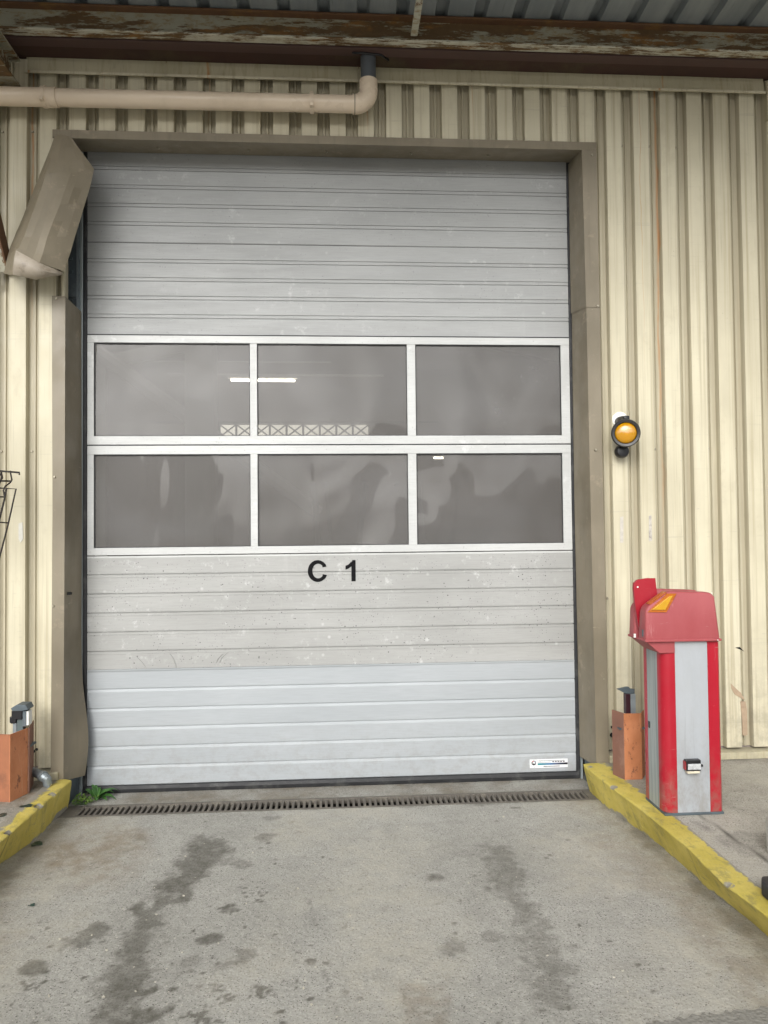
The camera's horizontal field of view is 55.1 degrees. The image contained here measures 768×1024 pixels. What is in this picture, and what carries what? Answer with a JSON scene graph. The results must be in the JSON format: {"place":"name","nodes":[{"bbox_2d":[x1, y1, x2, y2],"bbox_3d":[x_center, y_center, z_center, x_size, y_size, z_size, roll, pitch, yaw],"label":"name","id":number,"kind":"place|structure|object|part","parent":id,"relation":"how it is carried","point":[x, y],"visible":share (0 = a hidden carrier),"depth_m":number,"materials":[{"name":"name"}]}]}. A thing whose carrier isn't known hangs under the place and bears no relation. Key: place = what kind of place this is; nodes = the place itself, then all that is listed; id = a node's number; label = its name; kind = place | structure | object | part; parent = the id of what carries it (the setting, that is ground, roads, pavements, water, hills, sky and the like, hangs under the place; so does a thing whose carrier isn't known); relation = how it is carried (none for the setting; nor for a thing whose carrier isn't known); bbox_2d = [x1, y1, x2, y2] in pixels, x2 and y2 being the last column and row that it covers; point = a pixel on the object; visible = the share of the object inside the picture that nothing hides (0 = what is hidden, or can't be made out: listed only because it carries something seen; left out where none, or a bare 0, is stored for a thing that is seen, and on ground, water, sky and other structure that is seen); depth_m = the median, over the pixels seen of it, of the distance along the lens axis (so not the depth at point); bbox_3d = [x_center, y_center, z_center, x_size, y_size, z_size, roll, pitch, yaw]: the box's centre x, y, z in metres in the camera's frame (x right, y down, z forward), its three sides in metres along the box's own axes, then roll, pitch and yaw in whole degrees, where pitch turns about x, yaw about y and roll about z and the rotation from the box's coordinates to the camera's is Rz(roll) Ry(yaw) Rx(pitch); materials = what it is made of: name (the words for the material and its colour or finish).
{"place":"outdoors","nodes":[
{"label":"outdoors","id":0,"kind":"place"},
{"bbox_2d":[0,781,42,822],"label":"pavement","id":1,"kind":"structure","parent":0,"point":[10,808],"depth_m":4.07,"materials":[{"name":"concrete"}]},
{"bbox_2d":[0,702,35,801],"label":"guard post","id":2,"kind":"object","parent":1,"relation":"on","point":[17,760],"visible":1,"depth_m":4.17,"materials":[{"name":"orange metal"}]},
{"bbox_2d":[68,766,588,805],"bbox_3d":[-0.290,1.791,4.833,3.680,0.001,0.465,0,-2,-4],"label":"threshold","id":3,"kind":"object","parent":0,"point":[337,791],"visible":0.45,"depth_m":4.70,"materials":[{"name":"concrete"}]},
{"bbox_2d":[72,792,93,805],"bbox_3d":[-1.853,1.765,4.526,0.137,0.077,0.116,0,-2,-4],"label":"weed","id":4,"kind":"object","parent":3,"relation":"on","point":[82,799],"visible":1,"depth_m":4.53,"materials":[{"name":"green plant"}]},
{"bbox_2d":[83,785,116,800],"bbox_3d":[-1.777,1.759,4.613,0.212,0.093,0.131,0,-2,-4],"label":"weed","id":5,"kind":"object","parent":3,"relation":"on","point":[96,792],"visible":1,"depth_m":4.62,"materials":[{"name":"green plant"}]},
{"bbox_2d":[2,811,742,1018],"bbox_3d":[-0.197,1.749,3.389,2.973,0.008,2.012,0,-2,-4],"label":"grit","id":6,"kind":"object","parent":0,"point":[103,996],"visible":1,"depth_m":2.93,"materials":[{"name":"grey gravel"}]},
{"bbox_2d":[0,800,767,1023],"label":"road","id":7,"kind":"structure","parent":0,"point":[443,940],"depth_m":3.12,"materials":[{"name":"concrete"}]},
{"bbox_2d":[0,779,71,863],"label":"kerb","id":8,"kind":"structure","parent":7,"relation":"on","point":[21,828],"depth_m":3.99,"materials":[{"name":"yellow paint"}]},
{"bbox_2d":[19,804,32,807],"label":"litter","id":9,"kind":"object","parent":8,"relation":"on","point":[28,805],"visible":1,"depth_m":4.02,"materials":[{"name":"green glass"}]},
{"bbox_2d":[32,767,51,787],"bbox_3d":[-2.048,1.571,4.346,0.182,0.125,0.073,-1,-2,17],"label":"conduit stub","id":10,"kind":"object","parent":8,"relation":"on","point":[43,777],"visible":0.9,"depth_m":4.32,"materials":[{"name":"metal"}]},
{"bbox_2d":[31,841,42,845],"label":"litter","id":11,"kind":"object","parent":7,"relation":"on","point":[37,843],"visible":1,"depth_m":3.95,"materials":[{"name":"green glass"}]},
{"bbox_2d":[58,789,598,817],"bbox_3d":[-0.289,1.851,4.506,3.720,0.142,0.205,0,-2,-4],"label":"drain grate","id":12,"kind":"object","parent":7,"relation":"in","point":[313,803],"visible":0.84,"depth_m":4.53,"materials":[{"name":"metal"}]},
{"bbox_2d":[583,763,767,935],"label":"kerb","id":13,"kind":"structure","parent":7,"relation":"on","point":[708,866],"depth_m":3.57,"materials":[{"name":"yellow paint"}]},
{"bbox_2d":[612,686,644,779],"bbox_3d":[1.479,1.319,4.422,0.191,0.533,0.120,0,-2,-4],"label":"guard post","id":14,"kind":"object","parent":13,"relation":"on","point":[628,739],"visible":1,"depth_m":4.37,"materials":[{"name":"orange metal"}]},
{"bbox_2d":[646,1006,767,1023],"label":"asphalt edge","id":15,"kind":"object","parent":7,"relation":"on","point":[747,1016],"visible":1,"depth_m":2.48,"materials":[{"name":"grey asphalt"}]},
{"bbox_2d":[633,758,767,887],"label":"pavement","id":16,"kind":"structure","parent":0,"point":[734,834],"depth_m":3.75,"materials":[{"name":"concrete"}]},
{"bbox_2d":[628,578,723,815],"bbox_3d":[1.542,0.961,3.925,0.420,1.221,0.272,0,-2,-4],"label":"barrier cabinet","id":17,"kind":"object","parent":16,"relation":"on","point":[674,633],"visible":1,"depth_m":3.83,"materials":[{"name":"red paint"},{"name":"light grey metal"}]},
{"bbox_2d":[761,876,767,899],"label":"rubber foot","id":18,"kind":"object","parent":16,"relation":"on","point":[764,883],"visible":1,"depth_m":2.94},
{"bbox_2d":[766,816,767,851],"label":"concrete block","id":19,"kind":"structure","parent":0,"point":[767,831],"depth_m":3.35,"materials":[{"name":"concrete"}]},
{"label":"pavement","id":20,"kind":"structure","parent":0,"visible":0},
{"bbox_2d":[0,57,767,780],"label":"warehouse wall","id":21,"kind":"structure","parent":20,"relation":"on","point":[682,203],"depth_m":4.78,"materials":[{"name":"beige metal"}]},
{"bbox_2d":[0,470,19,556],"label":"wire rack","id":22,"kind":"object","parent":21,"relation":"attached to","point":[4,488],"visible":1,"depth_m":4.24,"materials":[{"name":"black metal"}]},
{"bbox_2d":[0,54,377,114],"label":"rainwater pipe","id":23,"kind":"object","parent":21,"relation":"attached to","point":[363,100],"visible":0.98,"depth_m":4.49,"materials":[{"name":"beige plastic"}]},
{"bbox_2d":[51,129,609,804],"bbox_3d":[-0.323,-0.294,4.756,3.600,4.184,0.292,0,-2,-4],"label":"door surround","id":24,"kind":"object","parent":21,"relation":"attached to","point":[69,739],"visible":0.98,"depth_m":4.71,"materials":[{"name":"brown metal"}]},
{"bbox_2d":[4,135,93,279],"bbox_3d":[-2.031,-1.851,4.417,0.494,0.975,0.256,0,-2,-4],"label":"bent flashing","id":25,"kind":"object","parent":24,"relation":"attached to","point":[45,234],"visible":1,"depth_m":4.42,"materials":[{"name":"beige metal"}]},
{"bbox_2d":[80,151,582,794],"bbox_3d":[-0.331,-0.310,4.885,3.272,4.205,0.072,0,-2,-4],"label":"sectional door","id":26,"kind":"structure","parent":24,"relation":"attached to","point":[354,377],"depth_m":4.87,"materials":[{"name":"silver metal"}]},
{"bbox_2d":[88,152,566,248],"bbox_3d":[-0.349,-2.095,4.933,3.192,0.633,0.032,0,-2,-4],"label":"door section","id":27,"kind":"structure","parent":26,"relation":"in","point":[133,197],"depth_m":4.92,"materials":[{"name":"silver metal"}]},
{"bbox_2d":[87,242,568,336],"bbox_3d":[-0.343,-1.473,4.916,3.192,0.609,0.032,0,-2,-4],"label":"door section","id":28,"kind":"structure","parent":26,"relation":"in","point":[133,288],"depth_m":4.90,"materials":[{"name":"silver metal"}]},
{"bbox_3d":[-0.335,-0.806,4.894,3.188,0.715,0.040,0,-2,-4],"label":"window section","id":29,"kind":"part","parent":26,"relation":"part of","materials":[{"name":"glass"}]},
{"bbox_3d":[-0.328,-0.086,4.875,3.188,0.709,0.040,0,-2,-4],"label":"window section","id":30,"kind":"part","parent":26,"relation":"part of","materials":[{"name":"glass"}]},
{"bbox_2d":[87,550,573,669],"bbox_3d":[-0.321,0.640,4.860,3.192,0.734,0.032,0,-2,-4],"label":"door section","id":31,"kind":"structure","parent":26,"relation":"in","point":[254,611],"depth_m":4.84,"materials":[{"name":"silver metal"}]},
{"bbox_2d":[87,662,575,785],"bbox_3d":[-0.314,1.377,4.841,3.192,0.736,0.032,0,-2,-4],"label":"door section","id":32,"kind":"structure","parent":26,"relation":"in","point":[189,726],"depth_m":4.82,"materials":[{"name":"silver metal"}]},
{"bbox_2d":[530,758,567,767],"bbox_3d":[1.098,1.674,4.904,0.256,0.056,0.004,0,-2,-4],"label":"door plate","id":33,"kind":"object","parent":26,"relation":"attached to","point":[542,763],"depth_m":4.90,"materials":[{"name":"white plastic"}]},
{"bbox_2d":[93,550,584,762],"bbox_3d":[-0.919,-1.529,14.038,18.400,7.152,17.700,0,-2,-4],"label":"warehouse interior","id":34,"kind":"object","parent":21,"relation":"attached to","point":[347,552],"visible":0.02,"depth_m":8.44,"materials":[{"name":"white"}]},
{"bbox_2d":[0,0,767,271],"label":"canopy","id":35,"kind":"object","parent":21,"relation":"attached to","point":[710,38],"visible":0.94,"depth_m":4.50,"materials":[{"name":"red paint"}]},
{"bbox_2d":[611,412,640,457],"bbox_3d":[1.512,-0.496,4.661,0.175,0.305,0.178,0,-2,-4],"label":"warning lamp","id":36,"kind":"object","parent":21,"relation":"attached to","point":[625,432],"visible":1,"depth_m":4.60,"materials":[{"name":"orange plastic"}]}
]}

